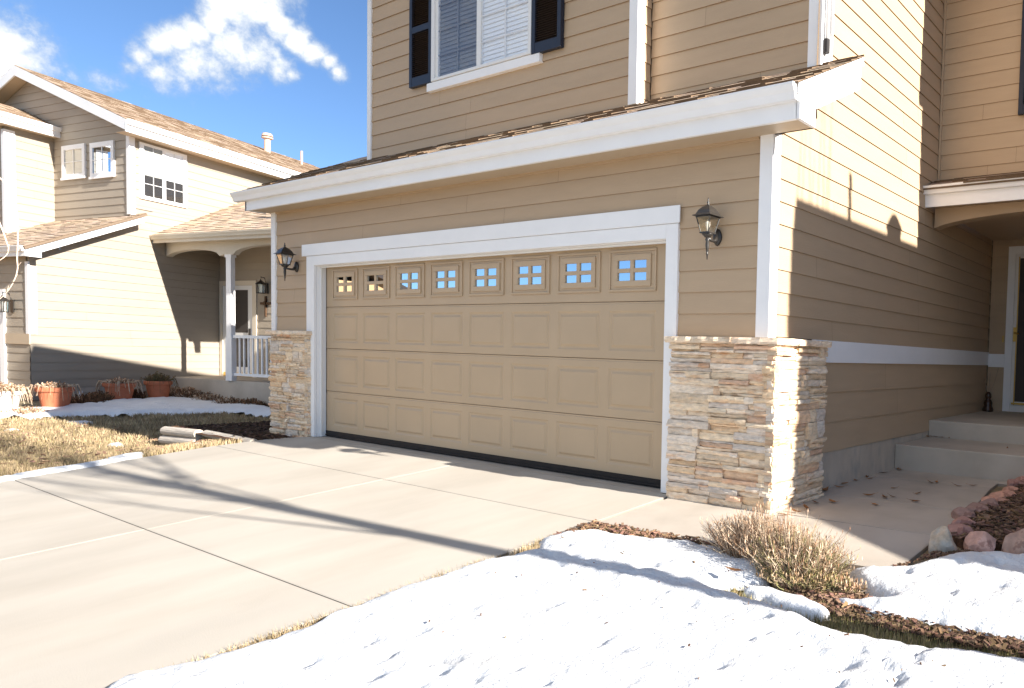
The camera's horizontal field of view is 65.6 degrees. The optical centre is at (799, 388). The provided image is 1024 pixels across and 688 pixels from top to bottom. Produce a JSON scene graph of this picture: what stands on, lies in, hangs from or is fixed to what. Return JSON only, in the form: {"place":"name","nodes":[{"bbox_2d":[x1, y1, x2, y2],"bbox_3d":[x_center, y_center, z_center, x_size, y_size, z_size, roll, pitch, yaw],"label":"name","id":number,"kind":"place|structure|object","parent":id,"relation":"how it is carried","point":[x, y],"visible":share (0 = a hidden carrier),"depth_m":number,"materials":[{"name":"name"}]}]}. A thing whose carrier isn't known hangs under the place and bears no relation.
{"place":"outdoors","nodes":[
{"label":"outdoors","id":0,"kind":"place"},
{"bbox_2d":[0,411,270,452],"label":"dry grass","id":1,"kind":"structure","parent":0,"point":[137,427],"depth_m":11.03,"materials":[{"name":"beige plant"}]},
{"bbox_2d":[0,0,366,167],"label":"sky","id":2,"kind":"structure","parent":0,"point":[293,71],"materials":[{"name":"blue"}]},
{"bbox_2d":[0,437,666,687],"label":"driveway","id":3,"kind":"structure","parent":0,"point":[112,573],"depth_m":4.76,"materials":[{"name":"concrete"}]},
{"bbox_2d":[0,396,1023,657],"bbox_3d":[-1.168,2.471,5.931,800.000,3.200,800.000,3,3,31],"label":"ground","id":4,"kind":"structure","parent":0,"point":[38,404],"depth_m":4.16,"materials":[{"name":"soil"}]},
{"bbox_2d":[0,178,19,298],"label":"weeping tree","id":5,"kind":"object","parent":4,"relation":"on","point":[7,234],"visible":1,"depth_m":8.49,"materials":[{"name":"plant"}]},
{"bbox_2d":[0,390,24,408],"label":"flower pot","id":6,"kind":"object","parent":4,"relation":"on","point":[7,400],"visible":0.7,"depth_m":12.06,"materials":[{"name":"white plastic"}]},
{"bbox_2d":[0,381,27,391],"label":"dry plant","id":7,"kind":"object","parent":6,"relation":"on","point":[6,386],"visible":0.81,"depth_m":12.11,"materials":[{"name":"beige plant"}]},
{"bbox_2d":[1,387,32,405],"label":"dry vine","id":8,"kind":"object","parent":6,"relation":"in","point":[21,390],"visible":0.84,"depth_m":12.16,"materials":[{"name":"beige plant"}]},
{"bbox_2d":[6,406,49,418],"bbox_3d":[-13.071,0.388,12.072,0.598,0.213,0.510,2,3,0],"label":"dry shrub","id":9,"kind":"object","parent":4,"relation":"on","point":[24,410],"visible":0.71,"depth_m":11.99,"materials":[{"name":"beige plant"}]},
{"bbox_2d":[34,387,74,406],"bbox_3d":[-13.359,0.176,12.829,0.508,0.420,0.508,3,3,31],"label":"flower pot","id":10,"kind":"object","parent":4,"relation":"on","point":[56,398],"visible":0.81,"depth_m":12.68,"materials":[{"name":"ceramic"}]},
{"bbox_2d":[33,380,74,387],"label":"dry plant","id":11,"kind":"object","parent":10,"relation":"on","point":[57,384],"visible":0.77,"depth_m":12.76,"materials":[{"name":"beige plant"}]},
{"bbox_2d":[28,384,82,400],"bbox_3d":[-13.354,0.063,12.822,0.695,0.304,0.700,3,3,31],"label":"dry vine","id":12,"kind":"object","parent":10,"relation":"in","point":[42,387],"visible":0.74,"depth_m":12.72,"materials":[{"name":"beige plant"}]},
{"bbox_2d":[0,452,142,481],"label":"snow cover","id":13,"kind":"object","parent":4,"relation":"on","point":[125,456],"visible":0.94,"depth_m":6.98,"materials":[{"name":"white snow"}]},
{"bbox_2d":[66,420,92,424],"bbox_3d":[-11.658,0.548,11.615,0.609,0.064,0.339,3,3,31],"label":"snow cover","id":14,"kind":"object","parent":4,"relation":"on","point":[85,421],"visible":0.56,"depth_m":11.55,"materials":[{"name":"white snow"}]},
{"bbox_2d":[70,393,107,403],"bbox_3d":[-13.544,0.206,13.558,0.824,0.277,0.563,3,3,31],"label":"dry shrub","id":15,"kind":"object","parent":4,"relation":"on","point":[85,398],"visible":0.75,"depth_m":13.45,"materials":[{"name":"brown plant"}]},
{"bbox_2d":[87,390,115,400],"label":"dry shrub","id":16,"kind":"object","parent":4,"relation":"on","point":[96,394],"visible":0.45,"depth_m":13.83,"materials":[{"name":"brown plant"}]},
{"bbox_2d":[0,423,213,464],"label":"lawn debris","id":17,"kind":"object","parent":4,"relation":"on","point":[104,452],"visible":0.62,"depth_m":8.93,"materials":[{"name":"plant"}]},
{"bbox_2d":[108,442,123,446],"bbox_3d":[-8.983,0.739,9.417,0.309,0.052,0.179,3,3,31],"label":"snow cover","id":18,"kind":"object","parent":4,"relation":"on","point":[117,443],"visible":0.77,"depth_m":9.42,"materials":[{"name":"white snow"}]},
{"bbox_2d":[102,383,136,399],"bbox_3d":[-13.666,0.068,14.367,0.518,0.380,0.518,3,3,31],"label":"flower pot","id":19,"kind":"object","parent":4,"relation":"on","point":[125,393],"visible":0.69,"depth_m":14.23,"materials":[{"name":"ceramic"}]},
{"bbox_2d":[95,380,142,395],"bbox_3d":[-13.663,-0.024,14.363,0.709,0.305,0.709,3,3,31],"label":"dry vine","id":20,"kind":"object","parent":19,"relation":"in","point":[118,384],"visible":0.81,"depth_m":14.22,"materials":[{"name":"beige plant"}]},
{"bbox_2d":[100,376,138,383],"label":"dry plant","id":21,"kind":"object","parent":19,"relation":"on","point":[122,380],"visible":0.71,"depth_m":14.27,"materials":[{"name":"beige plant"}]},
{"bbox_2d":[0,436,242,476],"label":"dry grass","id":22,"kind":"structure","parent":4,"relation":"on","point":[66,457],"depth_m":8.22,"materials":[{"name":"beige plant"}]},
{"bbox_2d":[0,397,270,419],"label":"snow cover","id":23,"kind":"object","parent":4,"relation":"on","point":[151,405],"visible":0.71,"depth_m":13.54,"materials":[{"name":"white snow"}]},
{"bbox_2d":[132,388,149,398],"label":"dry shrub","id":24,"kind":"object","parent":4,"relation":"on","point":[141,395],"visible":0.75,"depth_m":14.71,"materials":[{"name":"brown plant"}]},
{"bbox_2d":[143,381,172,397],"bbox_3d":[-13.496,0.035,15.045,0.464,0.410,0.464,3,3,31],"label":"flower pot","id":25,"kind":"object","parent":4,"relation":"on","point":[161,389],"visible":0.8,"depth_m":14.90,"materials":[{"name":"ceramic"}]},
{"bbox_2d":[141,371,175,380],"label":"dry plant","id":26,"kind":"object","parent":25,"relation":"on","point":[155,376],"visible":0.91,"depth_m":14.95,"materials":[{"name":"plant"}]},
{"bbox_2d":[138,378,178,392],"bbox_3d":[-13.493,-0.073,15.041,0.666,0.303,0.663,3,3,31],"label":"dry vine","id":27,"kind":"object","parent":25,"relation":"on","point":[174,379],"visible":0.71,"depth_m":14.99,"materials":[{"name":"beige plant"}]},
{"bbox_2d":[0,65,319,404],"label":"house","id":28,"kind":"structure","parent":4,"relation":"on","point":[144,244],"depth_m":15.61,"materials":[{"name":"white paint"}]},
{"bbox_2d":[0,292,13,312],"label":"wall lantern","id":29,"kind":"object","parent":28,"relation":"attached to","point":[10,301],"depth_m":13.60,"materials":[{"name":"brown metal"}]},
{"bbox_2d":[60,143,86,180],"bbox_3d":[-16.148,-5.045,15.898,0.944,0.760,0.057,3,3,21],"label":"window","id":30,"kind":"structure","parent":28,"relation":"in","point":[73,158],"depth_m":15.89,"materials":[{"name":"white paint"}]},
{"bbox_2d":[89,140,115,178],"bbox_3d":[-15.132,-4.967,15.508,0.924,0.780,0.057,3,3,21],"label":"window","id":31,"kind":"structure","parent":28,"relation":"in","point":[102,154],"depth_m":15.49,"materials":[{"name":"white paint"}]},
{"bbox_2d":[139,142,186,207],"bbox_3d":[-14.135,-4.734,15.891,0.043,1.200,1.051,2,3,7],"label":"window","id":32,"kind":"structure","parent":28,"relation":"in","point":[162,172],"depth_m":15.86,"materials":[{"name":"white paint"}]},
{"bbox_2d":[223,285,251,376],"bbox_3d":[-13.454,-1.386,17.099,1.093,2.165,0.047,3,3,21],"label":"front door","id":33,"kind":"structure","parent":28,"relation":"in","point":[243,294],"depth_m":17.04,"materials":[{"name":"white wood"}]},
{"bbox_2d":[255,277,267,293],"bbox_3d":[-12.457,-2.406,16.560,0.191,0.390,0.286,2,3,1],"label":"wall lantern","id":34,"kind":"object","parent":28,"relation":"attached to","point":[261,282],"depth_m":16.54,"materials":[{"name":"brown metal"}]},
{"bbox_2d":[260,296,270,316],"bbox_3d":[-12.476,-1.927,16.686,0.366,0.480,0.054,3,3,21],"label":"wall cross","id":35,"kind":"object","parent":28,"relation":"attached to","point":[265,303],"depth_m":16.68,"materials":[{"name":"brown wood"}]},
{"bbox_2d":[169,386,182,396],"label":"dry shrub","id":36,"kind":"object","parent":4,"relation":"on","point":[172,389],"visible":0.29,"depth_m":15.79,"materials":[{"name":"brown plant"}]},
{"bbox_2d":[158,435,201,444],"bbox_3d":[-7.931,0.669,9.152,0.885,0.134,0.113,3,3,27],"label":"landscape timber","id":37,"kind":"object","parent":4,"relation":"on","point":[163,439],"visible":0.69,"depth_m":9.14,"materials":[{"name":"grey wood"}]},
{"bbox_2d":[160,426,202,438],"bbox_3d":[-7.926,0.556,9.169,0.864,0.133,0.117,3,3,27],"label":"landscape timber","id":38,"kind":"object","parent":37,"relation":"on","point":[178,432],"visible":0.99,"depth_m":9.09,"materials":[{"name":"grey wood"}]},
{"bbox_2d":[177,386,194,392],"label":"dry shrub","id":39,"kind":"object","parent":4,"relation":"on","point":[186,389],"visible":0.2,"depth_m":15.71,"materials":[{"name":"brown plant"}]},
{"bbox_2d":[169,387,203,397],"bbox_3d":[-13.382,0.100,15.623,0.634,0.293,0.700,1,3,-22],"label":"dry shrub","id":40,"kind":"object","parent":4,"relation":"on","point":[188,393],"visible":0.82,"depth_m":15.51,"materials":[{"name":"brown plant"}]},
{"bbox_2d":[186,392,222,400],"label":"dry shrub","id":41,"kind":"object","parent":4,"relation":"on","point":[206,396],"visible":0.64,"depth_m":15.28,"materials":[{"name":"brown plant"}]},
{"bbox_2d":[212,396,242,403],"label":"dry shrub","id":42,"kind":"object","parent":4,"relation":"on","point":[232,399],"visible":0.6,"depth_m":15.03,"materials":[{"name":"brown plant"}]},
{"bbox_2d":[196,423,262,439],"bbox_3d":[-6.491,0.545,10.121,2.400,0.063,3.120,3,3,31],"label":"mulch bed","id":43,"kind":"object","parent":4,"relation":"on","point":[222,436],"visible":0.07,"depth_m":8.73,"materials":[{"name":"soil"}]},
{"bbox_2d":[171,420,289,439],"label":"mulch chips","id":44,"kind":"object","parent":43,"relation":"on","point":[255,429],"visible":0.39,"depth_m":9.30,"materials":[{"name":"brown wood"}]},
{"bbox_2d":[203,430,256,442],"bbox_3d":[-6.935,0.595,8.694,1.191,0.103,0.091,3,3,29],"label":"landscape timber","id":45,"kind":"object","parent":4,"relation":"on","point":[245,439],"visible":0.72,"depth_m":8.69,"materials":[{"name":"grey wood"}]},
{"bbox_2d":[230,397,268,405],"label":"dry shrub","id":46,"kind":"object","parent":4,"relation":"on","point":[248,401],"visible":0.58,"depth_m":14.84,"materials":[{"name":"brown plant"}]},
{"bbox_2d":[108,534,552,685],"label":"dry grass","id":47,"kind":"structure","parent":4,"relation":"on","point":[526,548],"depth_m":3.44,"materials":[{"name":"beige plant"}]},
{"bbox_2d":[315,436,665,493],"bbox_3d":[-3.438,0.770,7.328,5.490,0.116,0.228,3,3,31],"label":"threshold","id":48,"kind":"object","parent":4,"relation":"on","point":[594,480],"visible":0.29,"depth_m":6.92,"materials":[{"name":"concrete"}]},
{"bbox_2d":[108,529,1023,687],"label":"snow cover","id":49,"kind":"object","parent":4,"relation":"on","point":[546,615],"visible":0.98,"depth_m":3.12,"materials":[{"name":"white snow"}]},
{"bbox_2d":[429,531,945,681],"bbox_3d":[-0.620,1.046,3.463,2.690,0.128,1.455,3,3,31],"label":"snow debris","id":50,"kind":"object","parent":49,"relation":"on","point":[696,620],"visible":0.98,"depth_m":3.30,"materials":[{"name":"plant"}]},
{"bbox_2d":[725,566,746,570],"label":"fallen leaf","id":51,"kind":"object","parent":49,"relation":"on","point":[733,569],"visible":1,"depth_m":3.84,"materials":[{"name":"brown plant"}]},
{"bbox_2d":[230,0,1023,513],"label":"house","id":52,"kind":"structure","parent":4,"relation":"on","point":[494,240],"depth_m":6.80,"materials":[{"name":"paint"}]},
{"bbox_2d":[273,243,298,280],"bbox_3d":[-6.215,-1.539,8.667,0.172,0.462,0.219,3,3,31],"label":"wall lantern","id":53,"kind":"object","parent":52,"relation":"attached to","point":[284,251],"depth_m":8.64,"materials":[{"name":"brown metal"}]},
{"bbox_2d":[427,0,542,92],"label":"window","id":54,"kind":"structure","parent":52,"relation":"in","point":[459,55],"depth_m":7.60,"materials":[{"name":"white plastic"}]},
{"bbox_2d":[325,244,665,487],"bbox_3d":[-3.392,-0.329,7.299,5.463,2.072,0.048,3,3,31],"label":"garage door","id":55,"kind":"structure","parent":52,"relation":"in","point":[549,361],"depth_m":6.95,"materials":[{"name":"paint"}]},
{"bbox_2d":[692,198,723,259],"bbox_3d":[-0.681,-1.209,5.403,0.172,0.462,0.214,3,3,31],"label":"wall lantern","id":56,"kind":"object","parent":52,"relation":"attached to","point":[708,212],"depth_m":5.37,"materials":[{"name":"brown metal"}]},
{"bbox_2d":[1009,254,1023,411],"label":"front door","id":57,"kind":"structure","parent":52,"relation":"in","point":[1017,366],"depth_m":9.99,"materials":[{"name":"white wood"}]},
{"bbox_2d":[553,519,714,545],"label":"mulch chips","id":58,"kind":"object","parent":4,"relation":"on","point":[628,530],"visible":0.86,"depth_m":4.75,"materials":[{"name":"brown wood"}]},
{"bbox_2d":[699,501,862,593],"bbox_3d":[-0.152,0.854,4.130,1.178,0.420,0.670,3,3,31],"label":"dry bush","id":59,"kind":"object","parent":4,"relation":"on","point":[776,553],"visible":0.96,"depth_m":3.96,"materials":[{"name":"beige plant"}]},
{"bbox_2d":[742,586,830,621],"bbox_3d":[-0.064,1.088,3.653,0.553,0.076,0.182,4,3,39],"label":"snow cover","id":60,"kind":"object","parent":4,"relation":"on","point":[798,604],"visible":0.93,"depth_m":3.60,"materials":[{"name":"white snow"}]},
{"bbox_2d":[807,571,866,594],"bbox_3d":[0.201,1.025,3.779,0.355,0.127,0.211,3,3,31],"label":"grass tuft","id":61,"kind":"object","parent":4,"relation":"on","point":[854,585],"visible":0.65,"depth_m":3.73,"materials":[{"name":"beige plant"}]},
{"bbox_2d":[722,583,1022,657],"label":"green grass","id":62,"kind":"structure","parent":4,"relation":"on","point":[835,624],"depth_m":3.31,"materials":[{"name":"green plant"}]},
{"bbox_2d":[780,588,1023,655],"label":"mulch chips","id":63,"kind":"object","parent":4,"relation":"on","point":[958,638],"visible":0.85,"depth_m":3.30,"materials":[{"name":"brown wood"}]},
{"bbox_2d":[778,582,903,619],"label":"mulch chips","id":64,"kind":"object","parent":63,"relation":"on","point":[827,596],"visible":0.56,"depth_m":3.66,"materials":[{"name":"brown wood"}]},
{"bbox_2d":[839,551,1023,641],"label":"snow cover","id":65,"kind":"object","parent":4,"relation":"on","point":[983,591],"visible":0.97,"depth_m":3.63,"materials":[{"name":"white snow"}]},
{"bbox_2d":[893,549,981,565],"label":"mulch chips","id":66,"kind":"object","parent":65,"relation":"on","point":[937,554],"visible":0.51,"depth_m":4.26,"materials":[{"name":"brown wood"}]},
{"bbox_2d":[928,526,956,553],"bbox_3d":[0.882,0.971,4.385,0.175,0.262,0.167,3,3,31],"label":"boulder","id":67,"kind":"object","parent":4,"relation":"on","point":[941,538],"visible":0.6,"depth_m":4.34,"materials":[{"name":"beige stone"}]},
{"bbox_2d":[894,411,1023,480],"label":"concrete steps","id":68,"kind":"structure","parent":4,"relation":"on","point":[975,444],"depth_m":7.42,"materials":[{"name":"grey concrete"}]},
{"bbox_2d":[982,368,998,411],"bbox_3d":[2.666,0.004,10.045,0.215,0.619,0.158,3,3,31],"label":"ornament","id":69,"kind":"object","parent":68,"relation":"on","point":[987,407],"visible":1,"depth_m":10.02,"materials":[{"name":"black metal"}]},
{"bbox_2d":[948,523,972,535],"bbox_3d":[1.046,0.941,4.684,0.190,0.117,0.162,1,3,-14],"label":"edging rock","id":70,"kind":"object","parent":4,"relation":"on","point":[960,529],"visible":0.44,"depth_m":4.63,"materials":[{"name":"pink stone"}]},
{"bbox_2d":[965,502,987,512],"bbox_3d":[1.335,0.918,5.400,0.187,0.106,0.200,2,3,8],"label":"edging rock","id":71,"kind":"object","parent":4,"relation":"on","point":[978,507],"visible":0.56,"depth_m":5.36,"materials":[{"name":"pink stone"}]},
{"bbox_2d":[963,531,995,551],"bbox_3d":[1.105,0.968,4.393,0.196,0.208,0.192,3,3,31],"label":"boulder","id":72,"kind":"object","parent":4,"relation":"on","point":[980,541],"visible":0.62,"depth_m":4.33,"materials":[{"name":"pink stone"}]},
{"bbox_2d":[951,482,1023,550],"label":"mulch bed","id":73,"kind":"object","parent":4,"relation":"on","point":[960,542],"visible":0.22,"depth_m":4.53,"materials":[{"name":"brown wood"}]},
{"bbox_2d":[951,507,975,518],"bbox_3d":[1.200,0.917,5.178,0.219,0.120,0.178,3,3,31],"label":"edging rock","id":74,"kind":"object","parent":73,"relation":"on","point":[957,512],"visible":0.54,"depth_m":5.15,"materials":[{"name":"pink stone"}]},
{"bbox_2d":[951,516,975,524],"bbox_3d":[1.121,0.934,4.936,0.176,0.088,0.153,2,3,-2],"label":"edging rock","id":75,"kind":"object","parent":73,"relation":"on","point":[962,520],"visible":0.52,"depth_m":4.89,"materials":[{"name":"pink stone"}]},
{"bbox_2d":[981,495,1008,501],"bbox_3d":[1.574,0.905,5.752,0.270,0.093,0.145,1,3,-5],"label":"edging rock","id":76,"kind":"object","parent":73,"relation":"on","point":[997,498],"visible":0.34,"depth_m":5.73,"materials":[{"name":"pink stone"}]},
{"bbox_2d":[978,498,998,505],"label":"edging rock","id":77,"kind":"object","parent":4,"relation":"on","point":[992,501],"visible":0.49,"depth_m":5.54,"materials":[{"name":"pink stone"}]},
{"bbox_2d":[989,490,1016,496],"bbox_3d":[1.699,0.899,5.976,0.209,0.103,0.201,3,3,31],"label":"edging rock","id":78,"kind":"object","parent":4,"relation":"on","point":[1004,493],"visible":0.5,"depth_m":5.94,"materials":[{"name":"pink stone"}]},
{"bbox_2d":[1002,486,1017,490],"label":"edging rock","id":79,"kind":"object","parent":4,"relation":"on","point":[1012,488],"visible":0.49,"depth_m":6.21,"materials":[{"name":"pink stone"}]},
{"bbox_2d":[1001,528,1023,553],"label":"boulder","id":80,"kind":"object","parent":4,"relation":"on","point":[1013,543],"visible":0.59,"depth_m":4.30,"materials":[{"name":"pink stone"}]},
{"bbox_2d":[1007,479,1023,485],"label":"edging rock","id":81,"kind":"object","parent":4,"relation":"on","point":[1012,482],"visible":0.55,"depth_m":6.53,"materials":[{"name":"pink stone"}]},
{"bbox_2d":[602,469,1006,568],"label":"walkway","id":82,"kind":"structure","parent":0,"point":[889,530],"depth_m":5.24,"materials":[{"name":"concrete"}]},
{"bbox_2d":[1016,476,1023,481],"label":"edging rock","id":83,"kind":"object","parent":82,"relation":"on","point":[1020,478],"visible":0.45,"depth_m":6.67,"materials":[{"name":"pink stone"}]}
]}

